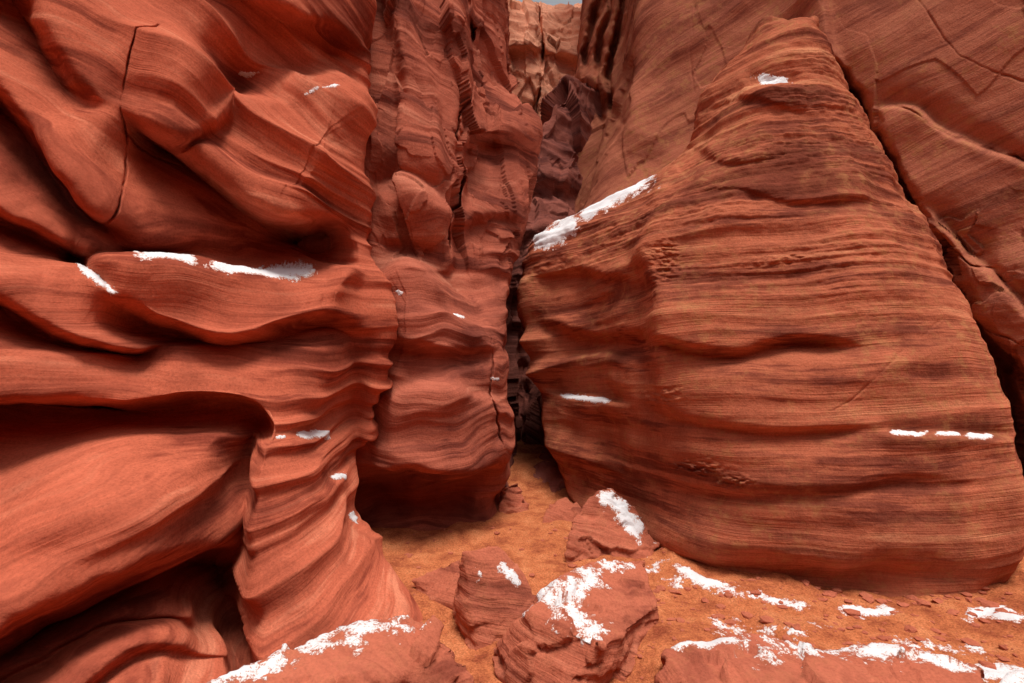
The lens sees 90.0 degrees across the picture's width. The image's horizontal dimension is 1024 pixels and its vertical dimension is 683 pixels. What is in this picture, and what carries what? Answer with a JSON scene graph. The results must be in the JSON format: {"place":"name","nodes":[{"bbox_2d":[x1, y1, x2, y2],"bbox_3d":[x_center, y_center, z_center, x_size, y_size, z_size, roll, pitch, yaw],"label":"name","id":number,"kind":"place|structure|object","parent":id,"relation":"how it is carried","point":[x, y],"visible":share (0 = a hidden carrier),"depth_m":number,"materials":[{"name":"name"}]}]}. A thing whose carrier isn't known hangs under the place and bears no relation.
{"place":"outdoors","nodes":[
{"label":"outdoors","id":0,"kind":"place"},
{"bbox_2d":[518,0,581,5],"label":"sky","id":1,"kind":"structure","parent":0,"point":[551,2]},
{"bbox_2d":[371,439,1023,682],"bbox_3d":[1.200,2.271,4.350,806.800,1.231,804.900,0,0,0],"label":"ground","id":2,"kind":"structure","parent":0,"point":[539,496],"depth_m":3.93,"materials":[{"name":"orange sand"}]},
{"bbox_2d":[0,0,422,682],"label":"canyon wall","id":3,"kind":"structure","parent":2,"relation":"on","point":[172,510],"depth_m":3.63,"materials":[{"name":"red stone"}]},
{"bbox_2d":[228,616,473,682],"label":"boulder","id":4,"kind":"object","parent":2,"relation":"on","point":[425,655],"visible":0.89,"depth_m":2.62,"materials":[{"name":"stone"}]},
{"bbox_2d":[298,0,542,530],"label":"canyon wall","id":5,"kind":"structure","parent":2,"relation":"on","point":[453,145],"depth_m":5.67,"materials":[{"name":"red stone"}]},
{"bbox_2d":[412,546,535,649],"bbox_3d":[-0.246,2.010,3.984,0.739,1.061,1.091,0,0,-38],"label":"boulder","id":6,"kind":"object","parent":2,"relation":"on","point":[490,606],"visible":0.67,"depth_m":3.58,"materials":[{"name":"stone"}]},
{"bbox_2d":[497,483,529,513],"bbox_3d":[-0.017,2.140,6.394,0.472,0.768,0.602,0,0,0],"label":"boulder","id":7,"kind":"object","parent":2,"relation":"on","point":[511,499],"visible":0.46,"depth_m":6.20,"materials":[{"name":"stone"}]},
{"bbox_2d":[508,0,581,118],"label":"canyon wall","id":8,"kind":"structure","parent":2,"relation":"on","point":[543,44],"depth_m":13.93,"materials":[{"name":"stone"}]},
{"bbox_2d":[505,75,601,492],"bbox_3d":[1.037,-1.322,10.122,4.139,10.240,8.168,0,0,0],"label":"slot rock","id":9,"kind":"object","parent":2,"relation":"on","point":[570,105],"visible":0.15,"depth_m":10.18,"materials":[{"name":"stone"}]},
{"bbox_2d":[542,497,581,522],"bbox_3d":[0.604,2.138,5.905,0.507,0.632,0.701,0,0,9],"label":"boulder","id":10,"kind":"object","parent":2,"relation":"on","point":[565,509],"visible":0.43,"depth_m":5.74,"materials":[{"name":"stone"}]},
{"bbox_2d":[492,559,658,682],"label":"boulder","id":11,"kind":"object","parent":2,"relation":"on","point":[531,647],"visible":0.69,"depth_m":3.05,"materials":[{"name":"stone"}]},
{"bbox_2d":[564,488,659,562],"bbox_3d":[1.018,2.022,5.073,0.847,1.155,1.091,0,0,15],"label":"boulder","id":12,"kind":"object","parent":2,"relation":"on","point":[596,531],"visible":0.55,"depth_m":4.71,"materials":[{"name":"stone"}]},
{"bbox_2d":[404,524,1023,679],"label":"pebbles","id":13,"kind":"object","parent":2,"relation":"on","point":[834,591],"visible":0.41,"depth_m":3.72,"materials":[{"name":"stone"}]},
{"bbox_2d":[516,15,1023,596],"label":"sandstone outcrop","id":14,"kind":"object","parent":2,"relation":"on","point":[750,317],"visible":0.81,"depth_m":4.40,"materials":[{"name":"red stone"}]},
{"bbox_2d":[76,70,1023,682],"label":"snow","id":15,"kind":"structure","parent":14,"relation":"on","point":[588,628],"depth_m":3.38,"materials":[{"name":"white snow"}]},
{"bbox_2d":[575,0,1023,476],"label":"canyon wall","id":16,"kind":"structure","parent":2,"relation":"on","point":[936,88],"depth_m":6.04,"materials":[{"name":"red stone"}]},
{"bbox_2d":[654,632,984,682],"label":"boulder","id":17,"kind":"object","parent":2,"relation":"on","point":[715,664],"visible":0.88,"depth_m":2.79,"materials":[{"name":"stone"}]}
]}

